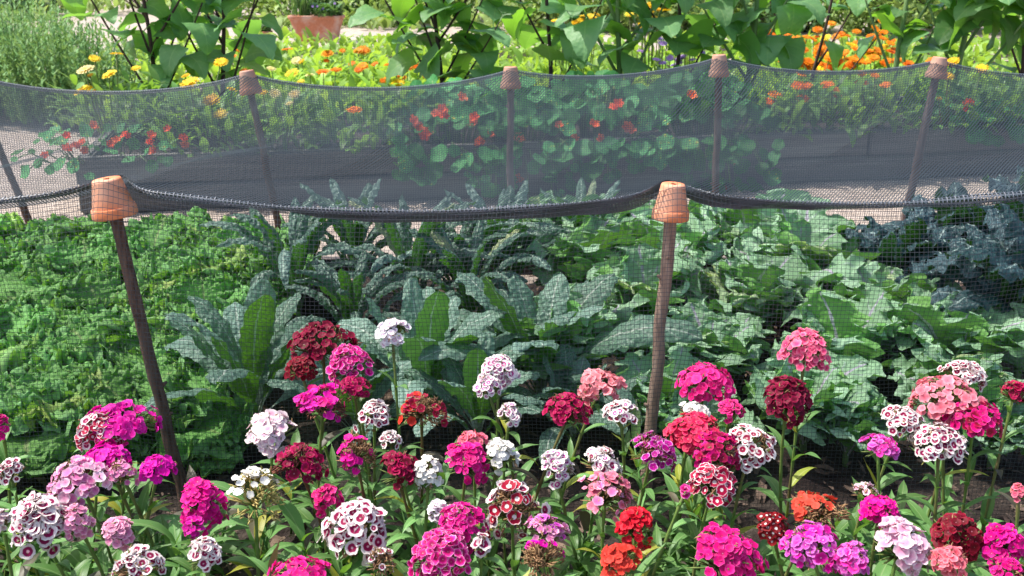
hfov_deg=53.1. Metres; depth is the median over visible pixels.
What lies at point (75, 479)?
sweet william
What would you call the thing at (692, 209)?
frilly kale
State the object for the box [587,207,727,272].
frilly kale
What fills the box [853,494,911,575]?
sweet william
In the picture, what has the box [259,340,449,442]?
palm kale
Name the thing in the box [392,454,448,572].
sweet william
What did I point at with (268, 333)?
palm kale
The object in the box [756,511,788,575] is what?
sweet william
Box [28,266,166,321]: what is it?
curly kale
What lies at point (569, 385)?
palm kale
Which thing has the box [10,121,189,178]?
nasturtium
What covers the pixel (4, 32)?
feathery shrub
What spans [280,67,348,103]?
marigold
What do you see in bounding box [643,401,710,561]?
sweet william
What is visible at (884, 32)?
marigold
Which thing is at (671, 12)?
garden shrub
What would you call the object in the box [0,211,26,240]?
curly kale
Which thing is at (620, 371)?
frilly kale
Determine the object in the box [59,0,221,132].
heart leaved plant
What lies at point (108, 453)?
sweet william
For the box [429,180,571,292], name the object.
palm kale
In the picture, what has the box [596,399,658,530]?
sweet william
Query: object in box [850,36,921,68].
marigold
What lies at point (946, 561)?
sweet william
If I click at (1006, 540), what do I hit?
sweet william
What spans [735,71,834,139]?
marigold
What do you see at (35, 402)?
curly kale
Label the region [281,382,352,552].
sweet william
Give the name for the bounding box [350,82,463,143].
marigold
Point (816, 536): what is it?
sweet william
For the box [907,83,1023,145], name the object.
nasturtium
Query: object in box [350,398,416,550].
sweet william
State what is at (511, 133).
garden stake
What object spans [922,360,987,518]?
sweet william
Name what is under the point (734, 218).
frilly kale
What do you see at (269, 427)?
sweet william
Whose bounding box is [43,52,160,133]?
marigold
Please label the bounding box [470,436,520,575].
sweet william
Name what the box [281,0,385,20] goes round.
garden shrub
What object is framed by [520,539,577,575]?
sweet william
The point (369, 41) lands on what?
meadow foliage
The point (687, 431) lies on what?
sweet william
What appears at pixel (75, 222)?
curly kale
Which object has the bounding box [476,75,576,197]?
nasturtium
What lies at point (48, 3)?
garden shrub
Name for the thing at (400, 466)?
sweet william
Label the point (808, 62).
marigold
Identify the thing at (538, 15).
garden shrub
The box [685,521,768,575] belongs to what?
sweet william
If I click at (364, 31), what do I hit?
path gravel
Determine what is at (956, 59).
marigold
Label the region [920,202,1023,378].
palm kale
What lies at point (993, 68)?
marigold
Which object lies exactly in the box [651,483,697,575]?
sweet william
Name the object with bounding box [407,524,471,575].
sweet william
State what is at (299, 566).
sweet william
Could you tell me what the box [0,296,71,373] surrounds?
curly kale
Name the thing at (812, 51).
marigold
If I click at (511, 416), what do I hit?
sweet william
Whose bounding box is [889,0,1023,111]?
heart leaved plant
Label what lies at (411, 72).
marigold
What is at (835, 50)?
heart leaved plant
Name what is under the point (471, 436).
sweet william
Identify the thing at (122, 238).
garden stake
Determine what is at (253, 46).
heart leaved plant
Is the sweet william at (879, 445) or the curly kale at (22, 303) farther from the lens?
the curly kale at (22, 303)
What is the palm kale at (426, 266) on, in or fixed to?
on the planting soil at (838, 490)
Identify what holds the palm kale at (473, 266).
on the planting soil at (838, 490)
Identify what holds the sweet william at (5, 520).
on the planting soil at (838, 490)
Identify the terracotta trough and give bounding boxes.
[287,14,344,41]
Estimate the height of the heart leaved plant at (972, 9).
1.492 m
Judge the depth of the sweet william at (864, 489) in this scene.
1.85 m
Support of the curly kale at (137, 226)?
on the planting soil at (838, 490)
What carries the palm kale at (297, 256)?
on the planting soil at (838, 490)
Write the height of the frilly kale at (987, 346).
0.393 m
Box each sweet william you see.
[0,414,39,575]
[0,457,73,575]
[0,508,26,575]
[8,490,92,575]
[43,455,122,563]
[60,409,135,569]
[62,502,108,575]
[71,399,162,560]
[83,439,182,569]
[94,515,151,557]
[104,543,166,575]
[108,455,181,575]
[127,454,177,568]
[167,515,228,575]
[172,476,229,571]
[186,536,222,575]
[218,466,288,575]
[223,409,296,575]
[267,555,330,575]
[271,442,347,553]
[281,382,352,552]
[284,356,351,493]
[286,320,362,518]
[291,483,347,575]
[317,496,407,575]
[325,343,412,519]
[335,428,408,575]
[337,374,402,549]
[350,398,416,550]
[361,546,396,575]
[373,318,432,505]
[373,430,429,567]
[376,450,424,575]
[385,391,451,540]
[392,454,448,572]
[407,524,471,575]
[427,498,452,570]
[433,441,489,571]
[438,501,488,575]
[457,429,507,575]
[463,532,507,575]
[469,353,520,554]
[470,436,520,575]
[473,374,558,541]
[473,402,538,568]
[483,478,550,575]
[490,392,593,570]
[516,368,627,540]
[517,514,581,575]
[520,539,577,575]
[531,449,604,575]
[564,446,622,575]
[573,470,632,575]
[594,543,643,575]
[595,430,676,569]
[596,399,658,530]
[598,505,658,575]
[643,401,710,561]
[651,361,735,541]
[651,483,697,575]
[663,398,746,545]
[663,410,719,558]
[667,462,736,575]
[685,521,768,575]
[689,429,756,575]
[691,423,776,575]
[746,375,812,525]
[751,327,831,526]
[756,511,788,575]
[766,490,851,575]
[778,520,838,575]
[828,540,869,575]
[837,481,878,575]
[846,404,925,541]
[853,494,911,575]
[857,433,906,574]
[874,516,932,575]
[890,422,980,567]
[895,510,983,575]
[904,374,989,518]
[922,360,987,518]
[927,542,967,575]
[939,400,1005,553]
[973,379,1023,571]
[981,483,1023,567]
[981,522,1023,575]
[987,556,1023,575]
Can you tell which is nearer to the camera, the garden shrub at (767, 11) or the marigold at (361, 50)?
the marigold at (361, 50)
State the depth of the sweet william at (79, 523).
1.77 m
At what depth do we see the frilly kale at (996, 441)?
2.58 m
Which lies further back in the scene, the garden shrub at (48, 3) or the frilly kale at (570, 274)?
the garden shrub at (48, 3)
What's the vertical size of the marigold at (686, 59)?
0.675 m
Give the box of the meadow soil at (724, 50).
[94,47,1014,136]
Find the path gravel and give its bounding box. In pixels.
[0,15,1016,283]
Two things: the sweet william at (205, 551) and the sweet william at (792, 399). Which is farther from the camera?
the sweet william at (792, 399)
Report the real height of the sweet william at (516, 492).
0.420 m
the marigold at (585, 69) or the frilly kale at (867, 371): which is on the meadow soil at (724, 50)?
the marigold at (585, 69)
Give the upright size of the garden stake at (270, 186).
0.821 m
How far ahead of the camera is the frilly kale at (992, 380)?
2.69 m
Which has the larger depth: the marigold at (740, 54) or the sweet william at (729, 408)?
the marigold at (740, 54)
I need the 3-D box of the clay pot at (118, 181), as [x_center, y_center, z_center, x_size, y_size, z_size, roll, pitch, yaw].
[-0.873,-0.197,2.239,0.098,0.092,0.098,0,18,0]
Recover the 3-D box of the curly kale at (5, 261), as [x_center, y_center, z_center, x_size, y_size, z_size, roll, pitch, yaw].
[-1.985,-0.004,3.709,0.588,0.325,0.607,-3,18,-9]
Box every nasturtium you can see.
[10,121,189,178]
[383,74,523,188]
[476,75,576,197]
[534,69,679,182]
[639,65,783,193]
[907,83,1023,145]
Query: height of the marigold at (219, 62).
0.492 m
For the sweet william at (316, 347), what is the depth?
2.17 m
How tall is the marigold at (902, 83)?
0.409 m
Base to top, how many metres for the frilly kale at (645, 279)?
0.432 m
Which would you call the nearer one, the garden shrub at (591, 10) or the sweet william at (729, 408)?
the sweet william at (729, 408)
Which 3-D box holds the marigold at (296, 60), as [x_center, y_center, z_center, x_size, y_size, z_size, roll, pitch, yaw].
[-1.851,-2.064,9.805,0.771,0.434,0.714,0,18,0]
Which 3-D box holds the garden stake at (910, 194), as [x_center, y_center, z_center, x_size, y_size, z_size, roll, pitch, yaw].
[1.834,-0.574,4.643,0.126,0.867,0.050,-4,18,-12]
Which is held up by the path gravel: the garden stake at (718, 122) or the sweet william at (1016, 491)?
the garden stake at (718, 122)
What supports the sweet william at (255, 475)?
on the planting soil at (838, 490)
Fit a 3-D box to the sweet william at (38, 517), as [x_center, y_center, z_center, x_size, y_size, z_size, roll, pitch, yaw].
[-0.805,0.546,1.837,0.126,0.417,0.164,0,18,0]
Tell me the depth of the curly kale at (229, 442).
2.60 m
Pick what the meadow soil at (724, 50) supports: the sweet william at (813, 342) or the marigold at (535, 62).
the marigold at (535, 62)
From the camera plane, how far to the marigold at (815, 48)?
10.09 m
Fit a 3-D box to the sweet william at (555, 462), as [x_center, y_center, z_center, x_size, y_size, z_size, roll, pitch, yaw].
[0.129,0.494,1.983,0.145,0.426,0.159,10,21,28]
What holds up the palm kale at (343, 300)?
on the planting soil at (838, 490)
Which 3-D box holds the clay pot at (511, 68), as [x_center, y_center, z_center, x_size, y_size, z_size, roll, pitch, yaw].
[-0.006,-0.911,4.433,0.091,0.094,0.091,0,18,0]
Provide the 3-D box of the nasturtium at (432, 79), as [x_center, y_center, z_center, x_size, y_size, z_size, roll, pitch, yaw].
[-0.354,-0.895,5.763,0.768,0.558,0.791,-4,18,-11]
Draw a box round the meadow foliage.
[74,26,1020,128]
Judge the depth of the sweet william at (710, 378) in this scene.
2.07 m
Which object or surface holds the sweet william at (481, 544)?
on the planting soil at (838, 490)
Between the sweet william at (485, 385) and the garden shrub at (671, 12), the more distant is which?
the garden shrub at (671, 12)
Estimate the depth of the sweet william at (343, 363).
2.12 m
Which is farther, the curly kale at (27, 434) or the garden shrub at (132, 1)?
the garden shrub at (132, 1)
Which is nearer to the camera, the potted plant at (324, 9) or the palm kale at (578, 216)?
the palm kale at (578, 216)
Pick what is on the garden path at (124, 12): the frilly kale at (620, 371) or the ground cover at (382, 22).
the ground cover at (382, 22)
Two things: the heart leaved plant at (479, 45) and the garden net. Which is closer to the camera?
the garden net
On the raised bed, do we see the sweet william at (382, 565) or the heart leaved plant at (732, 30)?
the heart leaved plant at (732, 30)
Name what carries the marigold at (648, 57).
on the meadow soil at (724, 50)
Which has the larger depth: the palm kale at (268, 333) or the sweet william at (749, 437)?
the palm kale at (268, 333)
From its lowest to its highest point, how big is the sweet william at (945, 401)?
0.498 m
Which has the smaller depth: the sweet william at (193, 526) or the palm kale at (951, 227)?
the sweet william at (193, 526)
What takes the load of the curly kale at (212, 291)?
on the planting soil at (838, 490)
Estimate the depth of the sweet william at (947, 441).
1.95 m
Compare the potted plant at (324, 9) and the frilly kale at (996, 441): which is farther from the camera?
the potted plant at (324, 9)
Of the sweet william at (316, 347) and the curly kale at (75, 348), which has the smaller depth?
the sweet william at (316, 347)
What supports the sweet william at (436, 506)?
on the planting soil at (838, 490)
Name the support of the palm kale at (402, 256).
on the planting soil at (838, 490)
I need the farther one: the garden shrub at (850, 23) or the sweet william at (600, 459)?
the garden shrub at (850, 23)
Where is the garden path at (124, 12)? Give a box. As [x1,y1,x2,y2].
[5,0,1019,29]
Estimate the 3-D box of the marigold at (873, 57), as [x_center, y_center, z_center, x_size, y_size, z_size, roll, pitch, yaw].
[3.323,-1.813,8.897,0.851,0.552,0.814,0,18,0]
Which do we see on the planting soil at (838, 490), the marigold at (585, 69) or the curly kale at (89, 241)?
the curly kale at (89, 241)
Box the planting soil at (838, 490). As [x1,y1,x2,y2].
[0,276,1023,575]
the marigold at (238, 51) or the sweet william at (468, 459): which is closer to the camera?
the sweet william at (468, 459)
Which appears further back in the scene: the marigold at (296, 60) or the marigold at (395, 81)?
the marigold at (296, 60)
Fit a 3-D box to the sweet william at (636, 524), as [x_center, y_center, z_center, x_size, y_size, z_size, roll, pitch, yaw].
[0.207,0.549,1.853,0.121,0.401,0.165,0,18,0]
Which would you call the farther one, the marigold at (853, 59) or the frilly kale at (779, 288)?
the marigold at (853, 59)
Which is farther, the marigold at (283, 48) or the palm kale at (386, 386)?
the marigold at (283, 48)
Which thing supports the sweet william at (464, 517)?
on the planting soil at (838, 490)
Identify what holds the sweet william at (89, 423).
on the planting soil at (838, 490)
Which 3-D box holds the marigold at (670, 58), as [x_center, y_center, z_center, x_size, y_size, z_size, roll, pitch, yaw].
[1.387,-2.022,9.436,0.973,0.622,0.994,0,18,0]
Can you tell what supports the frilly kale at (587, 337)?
on the planting soil at (838, 490)
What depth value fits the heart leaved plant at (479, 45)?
6.52 m
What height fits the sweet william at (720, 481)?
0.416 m
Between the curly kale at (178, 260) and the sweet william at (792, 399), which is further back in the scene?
the curly kale at (178, 260)
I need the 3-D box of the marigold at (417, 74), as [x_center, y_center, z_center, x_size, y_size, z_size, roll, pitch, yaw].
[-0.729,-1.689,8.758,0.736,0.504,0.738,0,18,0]
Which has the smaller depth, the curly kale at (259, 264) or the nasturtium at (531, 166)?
the curly kale at (259, 264)
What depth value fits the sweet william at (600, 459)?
1.90 m
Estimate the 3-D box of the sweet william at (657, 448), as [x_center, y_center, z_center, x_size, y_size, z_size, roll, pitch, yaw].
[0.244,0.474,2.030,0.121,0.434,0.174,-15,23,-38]
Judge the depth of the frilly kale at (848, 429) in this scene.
2.59 m
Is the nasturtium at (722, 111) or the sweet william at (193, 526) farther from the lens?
the nasturtium at (722, 111)
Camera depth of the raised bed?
5.76 m
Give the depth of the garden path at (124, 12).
24.50 m
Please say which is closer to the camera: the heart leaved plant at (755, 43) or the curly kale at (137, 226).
the curly kale at (137, 226)
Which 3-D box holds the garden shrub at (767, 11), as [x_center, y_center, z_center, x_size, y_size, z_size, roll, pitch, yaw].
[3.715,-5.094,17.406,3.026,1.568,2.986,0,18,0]
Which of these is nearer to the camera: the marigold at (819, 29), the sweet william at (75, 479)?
the sweet william at (75, 479)
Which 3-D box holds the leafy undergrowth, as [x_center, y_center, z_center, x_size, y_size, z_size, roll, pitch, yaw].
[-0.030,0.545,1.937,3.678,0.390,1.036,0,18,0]
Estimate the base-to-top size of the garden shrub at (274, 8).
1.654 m
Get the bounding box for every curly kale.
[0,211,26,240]
[0,212,110,257]
[0,226,150,306]
[0,246,47,278]
[0,282,29,311]
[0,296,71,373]
[0,360,135,478]
[7,304,179,374]
[11,394,42,436]
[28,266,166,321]
[34,355,258,466]
[40,206,213,273]
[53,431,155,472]
[78,301,232,394]
[92,239,265,290]
[112,268,293,331]
[141,413,249,477]
[166,214,320,254]
[191,239,335,316]
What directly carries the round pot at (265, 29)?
on the path gravel
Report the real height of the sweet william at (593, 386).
0.495 m
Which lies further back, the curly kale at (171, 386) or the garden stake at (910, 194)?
the garden stake at (910, 194)
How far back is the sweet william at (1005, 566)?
1.65 m
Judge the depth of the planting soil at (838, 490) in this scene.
2.65 m
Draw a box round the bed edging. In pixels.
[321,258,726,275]
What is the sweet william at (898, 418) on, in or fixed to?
on the planting soil at (838, 490)
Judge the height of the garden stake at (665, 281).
0.801 m
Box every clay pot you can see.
[90,176,137,221]
[239,69,261,95]
[500,66,520,88]
[651,181,689,222]
[708,54,728,77]
[924,56,947,79]
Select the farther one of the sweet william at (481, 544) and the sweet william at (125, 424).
the sweet william at (125, 424)
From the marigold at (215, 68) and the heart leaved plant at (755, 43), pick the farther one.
the marigold at (215, 68)
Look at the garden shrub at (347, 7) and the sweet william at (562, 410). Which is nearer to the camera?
the sweet william at (562, 410)
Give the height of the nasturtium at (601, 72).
0.572 m
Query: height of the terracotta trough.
0.402 m
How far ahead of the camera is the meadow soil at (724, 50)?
13.67 m
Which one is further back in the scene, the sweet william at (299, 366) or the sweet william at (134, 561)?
the sweet william at (299, 366)
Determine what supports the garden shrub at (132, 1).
on the garden path at (124, 12)
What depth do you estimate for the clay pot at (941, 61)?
4.49 m
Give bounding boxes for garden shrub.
[0,0,38,12]
[1,0,56,13]
[89,0,188,10]
[165,0,247,17]
[201,0,368,26]
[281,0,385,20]
[334,0,463,27]
[451,0,505,21]
[471,0,607,33]
[526,0,636,28]
[586,0,740,32]
[651,0,825,35]
[734,0,898,33]
[812,0,947,35]
[890,0,1020,31]
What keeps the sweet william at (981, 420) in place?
on the planting soil at (838, 490)
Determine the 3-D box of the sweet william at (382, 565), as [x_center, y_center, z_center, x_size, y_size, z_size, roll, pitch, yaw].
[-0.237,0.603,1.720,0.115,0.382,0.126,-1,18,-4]
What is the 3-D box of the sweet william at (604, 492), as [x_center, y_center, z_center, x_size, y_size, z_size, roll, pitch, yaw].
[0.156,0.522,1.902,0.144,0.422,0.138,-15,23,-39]
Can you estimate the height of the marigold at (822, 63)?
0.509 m
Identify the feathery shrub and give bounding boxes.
[0,0,97,117]
[0,2,22,35]
[0,4,145,123]
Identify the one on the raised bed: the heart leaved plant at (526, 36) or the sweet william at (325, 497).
the heart leaved plant at (526, 36)
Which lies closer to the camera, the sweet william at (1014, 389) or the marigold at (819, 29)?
the sweet william at (1014, 389)
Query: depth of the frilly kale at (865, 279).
3.25 m
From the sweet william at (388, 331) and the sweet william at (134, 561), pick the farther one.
the sweet william at (388, 331)
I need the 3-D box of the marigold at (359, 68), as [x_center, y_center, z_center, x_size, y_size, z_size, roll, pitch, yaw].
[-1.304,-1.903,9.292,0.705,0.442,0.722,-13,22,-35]
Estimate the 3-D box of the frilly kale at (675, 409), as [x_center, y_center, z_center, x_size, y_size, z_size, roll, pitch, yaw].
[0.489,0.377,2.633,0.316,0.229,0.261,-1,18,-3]
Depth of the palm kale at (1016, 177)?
3.82 m
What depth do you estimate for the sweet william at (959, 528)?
1.72 m
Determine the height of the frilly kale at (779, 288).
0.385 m
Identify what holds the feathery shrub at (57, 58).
on the path gravel
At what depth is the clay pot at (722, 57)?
4.49 m
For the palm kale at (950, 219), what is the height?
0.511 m
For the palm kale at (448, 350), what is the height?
0.458 m
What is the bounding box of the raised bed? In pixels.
[76,96,1023,213]
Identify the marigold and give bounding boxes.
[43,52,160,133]
[103,57,227,142]
[137,76,278,156]
[206,85,341,153]
[207,54,268,80]
[220,49,281,76]
[258,66,319,106]
[264,42,308,67]
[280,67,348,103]
[283,50,355,83]
[284,74,410,152]
[303,48,365,74]
[331,55,386,96]
[333,43,388,64]
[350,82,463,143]
[355,63,418,101]
[370,66,415,91]
[395,63,454,82]
[514,35,596,85]
[532,12,612,83]
[604,2,683,88]
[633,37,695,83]
[646,49,745,81]
[733,28,778,62]
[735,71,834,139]
[758,47,808,74]
[759,48,826,89]
[764,54,833,89]
[771,60,897,146]
[792,26,840,48]
[801,42,873,71]
[804,34,860,68]
[819,46,882,78]
[825,52,884,96]
[828,21,895,57]
[833,19,886,53]
[833,69,945,133]
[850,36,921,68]
[863,49,931,92]
[893,57,1020,132]
[960,64,1023,126]
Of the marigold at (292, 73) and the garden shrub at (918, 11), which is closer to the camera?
the marigold at (292, 73)
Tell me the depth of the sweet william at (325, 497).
1.81 m
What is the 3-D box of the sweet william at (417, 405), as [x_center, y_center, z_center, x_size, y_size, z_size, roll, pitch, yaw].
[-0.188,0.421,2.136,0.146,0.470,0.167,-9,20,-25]
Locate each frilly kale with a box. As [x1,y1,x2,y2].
[494,284,652,379]
[513,201,642,290]
[522,193,629,258]
[586,229,717,354]
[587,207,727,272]
[600,194,723,256]
[615,344,740,438]
[650,298,775,377]
[656,389,765,470]
[686,250,824,330]
[706,188,787,258]
[715,190,880,321]
[740,336,885,452]
[768,285,916,380]
[801,253,962,310]
[814,382,907,466]
[883,282,1023,373]
[887,342,1023,454]
[955,401,1023,469]
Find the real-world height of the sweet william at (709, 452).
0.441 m
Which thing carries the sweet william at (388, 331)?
on the planting soil at (838, 490)
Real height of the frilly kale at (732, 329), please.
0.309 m
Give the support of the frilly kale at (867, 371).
on the planting soil at (838, 490)
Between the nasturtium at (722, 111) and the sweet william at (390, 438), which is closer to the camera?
the sweet william at (390, 438)
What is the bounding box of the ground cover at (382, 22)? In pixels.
[1,0,1021,30]
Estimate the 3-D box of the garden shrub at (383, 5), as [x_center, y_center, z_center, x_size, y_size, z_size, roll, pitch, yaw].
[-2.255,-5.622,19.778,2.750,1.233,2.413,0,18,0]
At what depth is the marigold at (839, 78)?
6.03 m
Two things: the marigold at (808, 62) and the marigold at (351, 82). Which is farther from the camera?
the marigold at (808, 62)
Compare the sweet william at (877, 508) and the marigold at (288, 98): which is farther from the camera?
the marigold at (288, 98)
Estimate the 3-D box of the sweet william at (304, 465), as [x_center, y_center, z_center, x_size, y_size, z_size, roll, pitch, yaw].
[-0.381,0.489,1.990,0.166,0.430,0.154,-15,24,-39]
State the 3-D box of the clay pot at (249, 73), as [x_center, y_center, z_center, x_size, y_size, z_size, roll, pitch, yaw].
[-1.123,-0.881,4.390,0.098,0.109,0.097,0,18,0]
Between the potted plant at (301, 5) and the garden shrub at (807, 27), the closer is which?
the potted plant at (301, 5)
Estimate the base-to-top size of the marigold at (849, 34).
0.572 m
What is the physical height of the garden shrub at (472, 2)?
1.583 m
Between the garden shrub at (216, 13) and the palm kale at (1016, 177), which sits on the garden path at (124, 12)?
the garden shrub at (216, 13)
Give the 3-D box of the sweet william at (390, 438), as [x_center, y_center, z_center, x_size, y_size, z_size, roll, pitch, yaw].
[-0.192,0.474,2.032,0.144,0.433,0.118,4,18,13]
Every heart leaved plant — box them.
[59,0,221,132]
[169,0,283,94]
[348,0,519,101]
[501,0,636,110]
[555,0,693,84]
[602,0,742,103]
[667,0,827,85]
[770,0,880,97]
[865,0,951,95]
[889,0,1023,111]
[953,0,1023,117]
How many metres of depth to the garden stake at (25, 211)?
4.52 m
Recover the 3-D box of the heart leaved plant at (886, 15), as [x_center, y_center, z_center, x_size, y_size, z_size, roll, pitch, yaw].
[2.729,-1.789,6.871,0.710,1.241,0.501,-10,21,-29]
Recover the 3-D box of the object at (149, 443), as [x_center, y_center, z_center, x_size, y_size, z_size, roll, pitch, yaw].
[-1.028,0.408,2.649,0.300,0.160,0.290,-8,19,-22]
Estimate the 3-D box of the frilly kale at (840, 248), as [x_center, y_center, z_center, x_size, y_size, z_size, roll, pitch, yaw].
[1.044,-0.075,3.664,0.561,0.492,0.679,-7,19,-19]
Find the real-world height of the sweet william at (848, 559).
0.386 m
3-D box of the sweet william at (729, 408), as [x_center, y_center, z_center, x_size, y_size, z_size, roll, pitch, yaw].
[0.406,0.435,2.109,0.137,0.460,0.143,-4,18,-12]
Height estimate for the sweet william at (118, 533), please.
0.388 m
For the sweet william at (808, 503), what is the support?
on the planting soil at (838, 490)
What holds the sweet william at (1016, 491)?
on the planting soil at (838, 490)
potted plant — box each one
[286,0,317,15]
[307,0,344,16]
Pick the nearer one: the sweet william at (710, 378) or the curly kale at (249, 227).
the sweet william at (710, 378)
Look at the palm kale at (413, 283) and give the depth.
2.84 m
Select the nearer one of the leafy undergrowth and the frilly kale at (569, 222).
the leafy undergrowth
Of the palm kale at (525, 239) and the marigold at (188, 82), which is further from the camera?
the marigold at (188, 82)
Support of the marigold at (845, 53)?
on the meadow soil at (724, 50)
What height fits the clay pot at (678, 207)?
0.080 m
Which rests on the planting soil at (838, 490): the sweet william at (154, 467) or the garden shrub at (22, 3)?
the sweet william at (154, 467)
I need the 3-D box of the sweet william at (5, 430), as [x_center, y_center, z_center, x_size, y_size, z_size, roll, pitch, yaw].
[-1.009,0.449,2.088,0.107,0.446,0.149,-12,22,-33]
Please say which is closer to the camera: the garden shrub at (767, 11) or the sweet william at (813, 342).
the sweet william at (813, 342)
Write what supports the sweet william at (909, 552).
on the planting soil at (838, 490)
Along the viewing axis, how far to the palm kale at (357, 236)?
3.85 m
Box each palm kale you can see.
[138,276,389,414]
[199,197,370,318]
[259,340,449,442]
[280,178,413,270]
[284,249,434,357]
[315,192,517,312]
[316,278,540,407]
[382,220,531,342]
[385,220,527,292]
[402,337,559,436]
[418,271,702,422]
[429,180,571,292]
[502,345,647,465]
[536,177,619,227]
[841,208,965,290]
[883,182,998,281]
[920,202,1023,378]
[927,181,1023,238]
[982,165,1023,196]
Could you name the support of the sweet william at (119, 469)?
on the planting soil at (838, 490)
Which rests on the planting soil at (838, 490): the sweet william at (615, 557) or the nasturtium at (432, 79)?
the sweet william at (615, 557)
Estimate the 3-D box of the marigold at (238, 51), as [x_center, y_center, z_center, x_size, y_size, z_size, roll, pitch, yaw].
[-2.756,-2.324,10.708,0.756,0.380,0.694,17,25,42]
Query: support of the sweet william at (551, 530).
on the planting soil at (838, 490)
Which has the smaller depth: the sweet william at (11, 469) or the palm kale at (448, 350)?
the sweet william at (11, 469)
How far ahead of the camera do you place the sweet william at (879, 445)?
1.94 m
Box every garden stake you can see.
[0,142,31,222]
[110,219,185,509]
[248,94,281,228]
[506,89,514,190]
[639,222,675,507]
[710,77,721,224]
[900,78,938,220]
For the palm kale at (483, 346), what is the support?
on the planting soil at (838, 490)
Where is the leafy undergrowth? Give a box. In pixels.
[0,402,1023,575]
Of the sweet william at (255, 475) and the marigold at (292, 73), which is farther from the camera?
the marigold at (292, 73)
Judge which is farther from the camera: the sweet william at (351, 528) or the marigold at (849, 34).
the marigold at (849, 34)
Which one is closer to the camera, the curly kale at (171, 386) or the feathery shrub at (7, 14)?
the curly kale at (171, 386)
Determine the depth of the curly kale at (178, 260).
3.70 m
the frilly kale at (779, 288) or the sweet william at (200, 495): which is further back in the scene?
the frilly kale at (779, 288)
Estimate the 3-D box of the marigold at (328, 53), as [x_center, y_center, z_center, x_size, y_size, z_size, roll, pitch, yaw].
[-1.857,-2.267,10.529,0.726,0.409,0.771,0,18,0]
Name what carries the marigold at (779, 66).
on the meadow soil at (724, 50)
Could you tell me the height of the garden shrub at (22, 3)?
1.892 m
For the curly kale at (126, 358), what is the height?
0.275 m
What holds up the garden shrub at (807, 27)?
on the garden path at (124, 12)
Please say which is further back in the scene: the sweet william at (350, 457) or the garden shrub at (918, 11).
the garden shrub at (918, 11)
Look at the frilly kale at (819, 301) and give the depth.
2.99 m
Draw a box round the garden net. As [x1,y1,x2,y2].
[0,59,1023,522]
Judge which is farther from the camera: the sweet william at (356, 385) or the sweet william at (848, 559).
the sweet william at (356, 385)
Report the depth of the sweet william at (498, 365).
2.11 m

